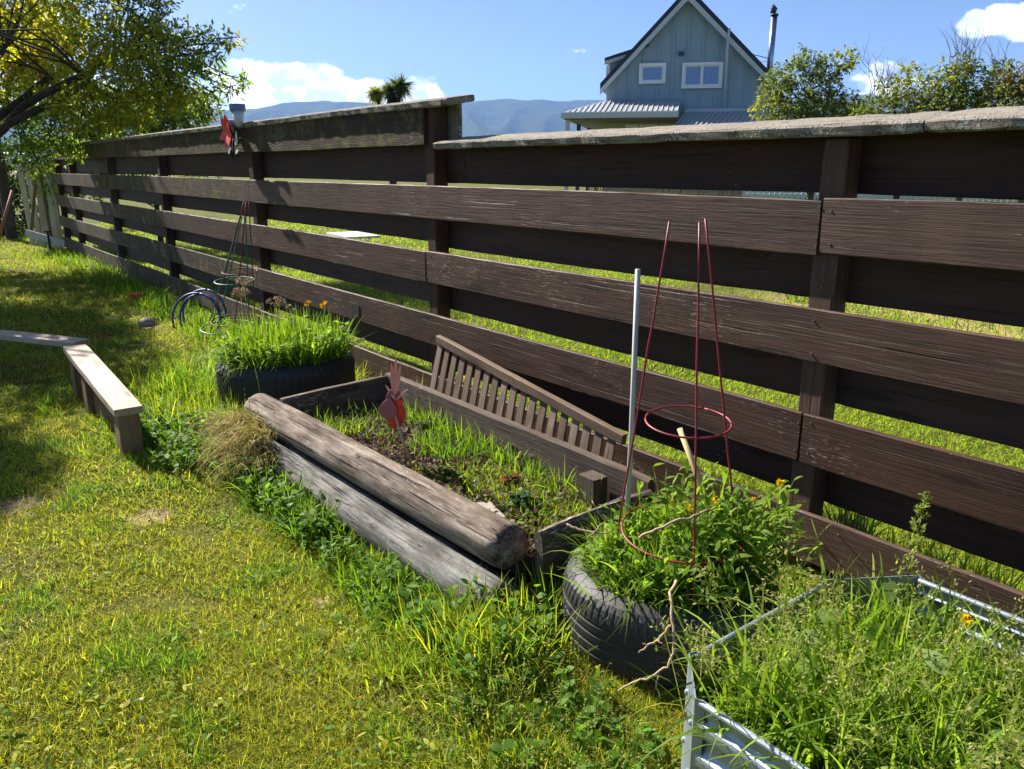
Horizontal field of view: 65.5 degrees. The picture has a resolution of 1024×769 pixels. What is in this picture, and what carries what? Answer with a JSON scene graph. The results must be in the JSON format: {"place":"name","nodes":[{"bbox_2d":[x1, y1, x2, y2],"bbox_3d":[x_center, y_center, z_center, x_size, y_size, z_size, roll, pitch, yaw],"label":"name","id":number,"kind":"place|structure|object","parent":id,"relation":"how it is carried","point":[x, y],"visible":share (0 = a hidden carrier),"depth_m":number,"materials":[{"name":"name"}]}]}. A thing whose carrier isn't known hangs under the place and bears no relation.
{"place":"outdoors","nodes":[
{"label":"outdoors","id":0,"kind":"place"},
{"bbox_2d":[0,91,1015,166],"bbox_3d":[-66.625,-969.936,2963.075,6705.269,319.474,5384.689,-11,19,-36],"label":"hills","id":1,"kind":"structure","parent":0,"point":[497,117],"depth_m":3325.20,"materials":[{"name":"blue"}]},
{"bbox_2d":[0,168,1023,768],"bbox_3d":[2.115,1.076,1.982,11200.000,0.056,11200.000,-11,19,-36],"label":"lawn","id":2,"kind":"structure","parent":0,"point":[132,348],"depth_m":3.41,"materials":[{"name":"plant"}]},
{"bbox_2d":[0,190,13,238],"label":"leaning pole","id":3,"kind":"object","parent":2,"relation":"on","point":[6,210],"visible":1,"depth_m":16.59,"materials":[{"name":"wood"}]},
{"bbox_2d":[17,168,36,246],"bbox_3d":[-10.017,-3.664,16.418,0.127,1.746,0.026,-16,-9,4],"label":"paling","id":4,"kind":"object","parent":2,"relation":"on","point":[24,194],"visible":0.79,"depth_m":16.43,"materials":[{"name":"grey wood"}]},
{"bbox_2d":[25,168,42,246],"bbox_3d":[-9.812,-3.670,16.316,0.113,1.808,0.026,-15,-9,4],"label":"paling","id":5,"kind":"object","parent":2,"relation":"on","point":[36,218],"visible":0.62,"depth_m":16.29,"materials":[{"name":"grey wood"}]},
{"bbox_2d":[33,164,47,246],"bbox_3d":[-9.602,-3.650,16.215,0.127,1.808,0.026,-12,-9,3],"label":"paling","id":6,"kind":"object","parent":2,"relation":"on","point":[41,209],"visible":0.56,"depth_m":16.18,"materials":[{"name":"grey wood"}]},
{"bbox_2d":[30,167,37,230],"bbox_3d":[-9.616,-3.713,16.000,0.053,1.364,0.032,2,-4,-1],"label":"batten","id":7,"kind":"object","parent":6,"relation":"attached to","point":[33,207],"visible":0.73,"depth_m":15.98,"materials":[{"name":"wood"}]},
{"bbox_2d":[0,121,83,234],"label":"dark hedge shrub","id":8,"kind":"object","parent":2,"relation":"on","point":[14,186],"visible":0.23,"depth_m":19.83,"materials":[{"name":"green plant"}]},
{"bbox_2d":[0,0,87,239],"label":"golden tree","id":9,"kind":"object","parent":2,"relation":"on","point":[11,231],"visible":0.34,"depth_m":17.23,"materials":[{"name":"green plant"}]},
{"bbox_2d":[44,231,50,249],"bbox_3d":[-8.983,-2.778,15.393,0.124,0.381,0.166,-3,16,-11],"label":"steel stake","id":10,"kind":"object","parent":2,"relation":"on","point":[48,239],"visible":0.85,"depth_m":15.38,"materials":[{"name":"metal"}]},
{"bbox_2d":[25,229,64,246],"bbox_3d":[-9.075,-2.844,15.450,1.026,0.132,0.022,16,20,17],"label":"gutter board","id":11,"kind":"object","parent":10,"relation":"attached to","point":[42,237],"visible":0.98,"depth_m":15.45,"materials":[{"name":"grey wood"}]},
{"bbox_2d":[42,166,53,246],"bbox_3d":[-9.418,-3.597,16.112,0.112,1.758,0.028,-12,-9,3],"label":"paling","id":12,"kind":"object","parent":2,"relation":"on","point":[48,208],"visible":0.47,"depth_m":16.09,"materials":[{"name":"grey wood"}]},
{"bbox_2d":[38,167,52,236],"bbox_3d":[-9.269,-3.610,15.800,0.053,1.459,0.033,-12,-4,3],"label":"batten","id":13,"kind":"object","parent":12,"relation":"attached to","point":[46,209],"visible":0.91,"depth_m":15.78,"materials":[{"name":"wood"}]},
{"bbox_2d":[45,171,58,247],"bbox_3d":[-9.261,-3.561,16.011,0.114,1.742,0.028,-12,-9,3],"label":"paling","id":14,"kind":"object","parent":2,"relation":"on","point":[53,219],"visible":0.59,"depth_m":15.97,"materials":[{"name":"grey wood"}]},
{"bbox_2d":[51,169,63,248],"bbox_3d":[-9.104,-3.517,15.908,0.098,1.712,0.026,-12,-10,3],"label":"paling","id":15,"kind":"object","parent":2,"relation":"on","point":[59,230],"visible":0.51,"depth_m":15.86,"materials":[{"name":"grey wood"}]},
{"bbox_2d":[47,178,59,214],"bbox_3d":[-8.969,-3.710,15.550,0.252,0.784,0.026,8,17,28],"label":"metal pipe","id":16,"kind":"object","parent":15,"relation":"attached to","point":[53,196],"visible":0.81,"depth_m":15.55,"materials":[{"name":"grey metal"}]},
{"bbox_2d":[0,330,143,456],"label":"plank edging","id":17,"kind":"object","parent":2,"relation":"on","point":[101,387],"visible":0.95,"depth_m":4.93,"materials":[{"name":"grey wood"}]},
{"bbox_2d":[27,75,226,241],"bbox_3d":[-7.579,-4.317,15.532,4.136,3.469,2.300,1,15,2],"label":"lime shrub","id":18,"kind":"object","parent":2,"relation":"on","point":[204,118],"visible":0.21,"depth_m":15.20,"materials":[{"name":"green plant"}]},
{"bbox_2d":[0,0,255,186],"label":"leafy tree","id":19,"kind":"object","parent":2,"relation":"on","point":[19,109],"visible":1,"depth_m":12.05,"materials":[{"name":"green plant"}]},
{"bbox_2d":[129,292,144,304],"bbox_3d":[-4.384,-1.004,9.310,0.170,0.130,0.170,-11,19,-36],"label":"flower pot","id":20,"kind":"object","parent":2,"relation":"on","point":[133,295],"visible":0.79,"depth_m":9.26,"materials":[{"name":"ceramic"}]},
{"bbox_2d":[137,317,156,325],"bbox_3d":[-3.730,-0.634,8.127,0.175,0.112,0.160,-11,19,-36],"label":"stone","id":21,"kind":"object","parent":2,"relation":"on","point":[147,321],"visible":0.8,"depth_m":8.07,"materials":[{"name":"grey stone"}]},
{"bbox_2d":[172,289,226,329],"bbox_3d":[-3.122,-0.670,7.954,0.544,0.552,0.234,4,16,14],"label":"garden hose","id":22,"kind":"object","parent":2,"relation":"on","point":[193,294],"visible":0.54,"depth_m":7.93,"materials":[{"name":"blue plastic"}]},
{"bbox_2d":[169,397,282,493],"bbox_3d":[-1.479,0.347,4.262,0.750,0.508,1.051,-11,19,-36],"label":"dry grass tuft","id":23,"kind":"object","parent":2,"relation":"on","point":[238,420],"visible":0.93,"depth_m":4.15,"materials":[{"name":"beige plant"}]},
{"bbox_2d":[200,216,254,343],"bbox_3d":[-2.590,-0.941,7.180,0.491,1.155,0.578,-11,19,-36],"label":"plant cage","id":24,"kind":"object","parent":2,"relation":"on","point":[228,277],"visible":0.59,"depth_m":7.09,"materials":[{"name":"green metal"}]},
{"bbox_2d":[209,202,259,336],"bbox_3d":[-2.501,-0.987,7.122,0.449,1.274,0.498,-11,19,-36],"label":"plant cage","id":25,"kind":"object","parent":2,"relation":"on","point":[239,274],"visible":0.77,"depth_m":7.03,"materials":[{"name":"red metal"}]},
{"bbox_2d":[215,350,354,413],"bbox_3d":[-1.524,-0.033,5.417,0.908,0.368,0.907,-11,19,-36],"label":"tyre planter","id":26,"kind":"object","parent":2,"relation":"on","point":[281,382],"visible":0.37,"depth_m":5.03,"materials":[{"name":"black rubber"}]},
{"bbox_2d":[188,303,374,394],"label":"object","id":27,"kind":"object","parent":26,"relation":"in","point":[252,344],"visible":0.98,"depth_m":5.13,"materials":[{"name":"green plant"}]},
{"bbox_2d":[231,286,249,322],"bbox_3d":[-1.940,-0.448,5.744,0.149,0.534,0.126,-11,19,-36],"label":"dead seedhead","id":28,"kind":"object","parent":27,"relation":"on","point":[241,294],"visible":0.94,"depth_m":5.68,"materials":[{"name":"brown plant"}]},
{"bbox_2d":[235,276,252,318],"bbox_3d":[-1.881,-0.464,5.665,0.144,0.630,0.142,-11,19,-36],"label":"dead seedhead","id":29,"kind":"object","parent":27,"relation":"on","point":[246,279],"visible":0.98,"depth_m":5.58,"materials":[{"name":"brown plant"}]},
{"bbox_2d":[266,295,286,332],"bbox_3d":[-1.562,-0.435,5.321,0.141,0.333,0.135,-11,19,-36],"label":"dead seedhead","id":30,"kind":"object","parent":27,"relation":"on","point":[269,300],"visible":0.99,"depth_m":5.29,"materials":[{"name":"brown plant"}]},
{"bbox_2d":[304,301,311,327],"bbox_3d":[-1.372,-0.454,5.364,0.056,0.232,0.063,-11,19,-36],"label":"marigold","id":31,"kind":"object","parent":27,"relation":"on","point":[307,303],"visible":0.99,"depth_m":5.35,"materials":[{"name":"orange plant"}]},
{"bbox_2d":[320,300,327,327],"bbox_3d":[-1.262,-0.451,5.368,0.063,0.234,0.061,-11,19,-36],"label":"marigold","id":32,"kind":"object","parent":27,"relation":"on","point":[323,304],"visible":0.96,"depth_m":5.34,"materials":[{"name":"orange plant"}]},
{"bbox_2d":[326,231,379,238],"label":"concrete slab","id":33,"kind":"structure","parent":2,"relation":"on","point":[355,234],"depth_m":18.38,"materials":[{"name":"white concrete"}]},
{"bbox_2d":[364,72,416,183],"bbox_3d":[-3.769,-7.666,25.441,1.205,4.554,1.995,9,18,31],"label":"cabbage tree","id":34,"kind":"object","parent":2,"relation":"on","point":[394,91],"visible":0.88,"depth_m":24.93,"materials":[{"name":"green plant"}]},
{"bbox_2d":[244,373,654,621],"bbox_3d":[-0.490,0.402,3.847,0.913,0.418,2.424,-11,19,-36],"label":"raised garden bed","id":35,"kind":"object","parent":2,"relation":"on","point":[395,506],"visible":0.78,"depth_m":3.42,"materials":[{"name":"wood"}]},
{"bbox_2d":[379,358,413,470],"bbox_3d":[-0.535,0.149,3.787,0.192,0.602,0.068,5,16,18],"label":"bird ornament","id":36,"kind":"object","parent":35,"relation":"in","point":[392,411],"visible":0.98,"depth_m":3.77,"materials":[{"name":"red metal"}]},
{"bbox_2d":[437,468,463,479],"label":"strawberry plant","id":37,"kind":"object","parent":35,"relation":"on","point":[454,473],"visible":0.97,"depth_m":3.60,"materials":[{"name":"green plant"}]},
{"bbox_2d":[297,390,618,551],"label":"bed weeds","id":38,"kind":"object","parent":35,"relation":"in","point":[448,436],"visible":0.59,"depth_m":3.75,"materials":[{"name":"green plant"}]},
{"bbox_2d":[312,403,603,556],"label":"bark mulch","id":39,"kind":"object","parent":35,"relation":"in","point":[374,447],"visible":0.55,"depth_m":3.79,"materials":[{"name":"brown wood"}]},
{"bbox_2d":[417,419,437,429],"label":"strawberry plant","id":40,"kind":"object","parent":39,"relation":"on","point":[423,424],"visible":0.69,"depth_m":4.29,"materials":[{"name":"green plant"}]},
{"bbox_2d":[507,489,545,509],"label":"strawberry plant","id":41,"kind":"object","parent":39,"relation":"on","point":[523,495],"visible":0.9,"depth_m":3.33,"materials":[{"name":"green plant"}]},
{"bbox_2d":[476,501,504,517],"bbox_3d":[-0.133,0.531,3.256,0.151,0.040,0.220,-8,17,-27],"label":"paving stone","id":42,"kind":"object","parent":35,"relation":"on","point":[488,505],"visible":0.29,"depth_m":3.28,"materials":[{"name":"beige stone"}]},
{"bbox_2d":[500,473,523,485],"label":"strawberry plant","id":43,"kind":"object","parent":35,"relation":"on","point":[514,476],"visible":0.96,"depth_m":3.54,"materials":[{"name":"red plant"}]},
{"bbox_2d":[0,243,1023,768],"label":"tall grass","id":44,"kind":"structure","parent":2,"relation":"on","point":[488,623],"depth_m":2.72,"materials":[{"name":"green plant"}]},
{"bbox_2d":[430,335,626,460],"bbox_3d":[-0.005,0.159,4.109,0.160,0.573,1.586,-11,19,-36],"label":"slatted panel","id":45,"kind":"object","parent":2,"relation":"on","point":[590,422],"visible":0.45,"depth_m":4.10,"materials":[{"name":"wood"}]},
{"bbox_2d":[34,218,1023,591],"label":"neighbour grass","id":46,"kind":"structure","parent":2,"relation":"on","point":[896,316],"depth_m":6.87,"materials":[{"name":"green plant"}]},
{"bbox_2d":[51,94,1023,618],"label":"timber fence","id":47,"kind":"object","parent":2,"relation":"on","point":[835,248],"visible":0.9,"depth_m":3.46,"materials":[{"name":"brown wood"}]},
{"bbox_2d":[220,103,245,158],"bbox_3d":[-2.497,-2.270,7.150,0.167,0.467,0.479,-11,19,-36],"label":"wind spinner","id":48,"kind":"object","parent":47,"relation":"attached to","point":[237,110],"visible":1,"depth_m":7.10,"materials":[{"name":"red paint"}]},
{"bbox_2d":[348,301,358,316],"bbox_3d":[-1.189,-0.564,5.974,0.004,0.100,0.165,-11,19,-36],"label":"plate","id":49,"kind":"object","parent":47,"relation":"attached to","point":[353,305],"visible":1,"depth_m":5.97,"materials":[{"name":"grey metal"}]},
{"bbox_2d":[562,543,779,690],"bbox_3d":[0.536,0.740,2.720,0.720,0.278,0.720,-11,19,-36],"label":"tyre planter","id":50,"kind":"object","parent":2,"relation":"on","point":[618,650],"visible":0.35,"depth_m":2.44,"materials":[{"name":"rubber"}]},
{"bbox_2d":[625,269,640,522],"bbox_3d":[0.402,0.160,2.687,0.022,1.095,0.028,11,19,36],"label":"garden stake","id":51,"kind":"object","parent":50,"relation":"in","point":[634,363],"visible":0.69,"depth_m":2.63,"materials":[{"name":"grey plastic"}]},
{"bbox_2d":[617,218,745,602],"bbox_3d":[0.564,0.085,2.518,0.406,1.191,0.406,-11,19,-36],"label":"plant cage","id":52,"kind":"object","parent":50,"relation":"in","point":[696,407],"visible":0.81,"depth_m":2.47,"materials":[{"name":"red metal"}]},
{"bbox_2d":[547,460,830,657],"bbox_3d":[0.549,0.511,2.657,0.924,0.482,0.872,3,16,11],"label":"plant","id":53,"kind":"object","parent":50,"relation":"in","point":[617,561],"visible":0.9,"depth_m":2.53,"materials":[{"name":"green plant"}]},
{"bbox_2d":[566,501,612,537],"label":"dead twig","id":54,"kind":"object","parent":53,"relation":"on","point":[583,530],"visible":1,"depth_m":2.59,"materials":[{"name":"brown wood"}]},
{"bbox_2d":[617,580,677,698],"bbox_3d":[0.420,0.716,2.212,0.251,0.250,0.112,-14,21,-42],"label":"dead twig","id":55,"kind":"object","parent":53,"relation":"on","point":[673,587],"visible":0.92,"depth_m":2.18,"materials":[{"name":"brown wood"}]},
{"bbox_2d":[639,506,714,538],"bbox_3d":[0.515,0.423,2.412,0.280,0.061,0.046,-7,17,-23],"label":"dead twig","id":56,"kind":"object","parent":53,"relation":"on","point":[641,536],"visible":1,"depth_m":2.37,"materials":[{"name":"brown wood"}]},
{"bbox_2d":[681,502,690,524],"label":"dandelion","id":57,"kind":"object","parent":53,"relation":"on","point":[689,508],"visible":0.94,"depth_m":2.50,"materials":[{"name":"yellow plant"}]},
{"bbox_2d":[677,427,714,517],"bbox_3d":[0.636,0.306,2.736,0.020,0.283,0.209,-9,18,-30],"label":"cane stub","id":58,"kind":"object","parent":53,"relation":"on","point":[686,446],"visible":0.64,"depth_m":2.74,"materials":[{"name":"beige wood"}]},
{"bbox_2d":[705,495,718,548],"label":"dandelion","id":59,"kind":"object","parent":53,"relation":"on","point":[714,500],"visible":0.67,"depth_m":2.55,"materials":[{"name":"yellow plant"}]},
{"bbox_2d":[773,479,784,547],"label":"dandelion","id":60,"kind":"object","parent":53,"relation":"on","point":[780,482],"visible":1,"depth_m":2.62,"materials":[{"name":"yellow plant"}]},
{"bbox_2d":[589,187,763,196],"bbox_3d":[3.514,-4.021,18.511,4.939,1.130,0.061,13,20,40],"label":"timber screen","id":61,"kind":"object","parent":2,"relation":"on","point":[722,194],"depth_m":18.11,"materials":[{"name":"grey wood"}]},
{"bbox_2d":[745,43,878,199],"bbox_3d":[3.921,-2.852,10.612,1.648,3.234,1.240,-11,19,-36],"label":"olive shrub","id":62,"kind":"object","parent":2,"relation":"on","point":[787,86],"visible":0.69,"depth_m":10.31,"materials":[{"name":"green plant"}]},
{"bbox_2d":[681,575,1023,768],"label":"corrugated garden bed","id":63,"kind":"object","parent":2,"relation":"on","point":[738,736],"visible":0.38,"depth_m":1.94,"materials":[{"name":"metal"}]},
{"bbox_2d":[630,519,1023,768],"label":"seeding weeds","id":64,"kind":"object","parent":63,"relation":"in","point":[917,706],"visible":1,"depth_m":1.75,"materials":[{"name":"green plant"}]},
{"bbox_2d":[887,491,931,622],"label":"weed spire","id":65,"kind":"structure","parent":63,"relation":"in","point":[912,540],"depth_m":2.04,"materials":[{"name":"green plant"}]},
{"bbox_2d":[956,612,973,643],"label":"dandelion","id":66,"kind":"object","parent":63,"relation":"in","point":[965,617],"visible":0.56,"depth_m":1.93,"materials":[{"name":"yellow plant"}]},
{"bbox_2d":[743,191,1017,202],"bbox_3d":[7.099,-2.956,14.387,5.697,1.240,0.056,4,16,15],"label":"picket fence","id":67,"kind":"object","parent":2,"relation":"on","point":[791,195],"visible":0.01,"depth_m":14.46,"materials":[{"name":"grey paint"}]},
{"bbox_2d":[848,35,947,198],"bbox_3d":[4.635,-2.583,9.743,1.137,3.175,0.956,7,17,25],"label":"hedge shrub","id":68,"kind":"object","parent":2,"relation":"on","point":[894,98],"visible":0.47,"depth_m":9.55,"materials":[{"name":"green plant"}]},
{"bbox_2d":[911,22,1016,200],"bbox_3d":[5.164,-2.532,9.334,1.092,3.291,1.096,10,18,32],"label":"hedge shrub","id":69,"kind":"object","parent":2,"relation":"on","point":[958,87],"visible":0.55,"depth_m":9.14,"materials":[{"name":"green plant"}]},
{"bbox_2d":[972,26,1023,202],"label":"hedge shrub","id":70,"kind":"object","parent":2,"relation":"on","point":[1017,96],"visible":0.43,"depth_m":8.77,"materials":[{"name":"green plant"}]},
{"bbox_2d":[0,0,1023,109],"label":"sky","id":71,"kind":"structure","parent":0,"point":[294,50],"materials":[{"name":"blue"}]},
{"bbox_2d":[561,0,881,199],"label":"house","id":72,"kind":"structure","parent":0,"point":[688,62],"depth_m":24.21,"materials":[{"name":"blue wood"}]},
{"bbox_2d":[625,124,637,188],"bbox_3d":[3.770,-7.252,25.329,0.385,1.960,0.038,3,16,12],"label":"window","id":73,"kind":"structure","parent":72,"relation":"in","point":[629,125],"depth_m":25.07,"materials":[{"name":"white glass"}]},
{"bbox_2d":[638,124,657,188],"bbox_3d":[4.282,-7.221,25.224,0.560,1.956,0.038,3,16,12],"label":"window","id":74,"kind":"structure","parent":72,"relation":"in","point":[643,125],"depth_m":24.97,"materials":[{"name":"white glass"}]},
{"bbox_2d":[639,63,665,83],"bbox_3d":[4.336,-9.602,24.558,0.818,0.593,0.120,3,16,12],"label":"window","id":75,"kind":"structure","parent":72,"relation":"in","point":[649,73],"depth_m":24.53,"materials":[{"name":"white glass"}]},
{"bbox_2d":[681,62,723,88],"bbox_3d":[5.807,-9.435,24.280,1.211,0.743,0.120,3,16,12],"label":"window","id":76,"kind":"structure","parent":72,"relation":"in","point":[694,74],"depth_m":24.25,"materials":[{"name":"white glass"}]}
]}

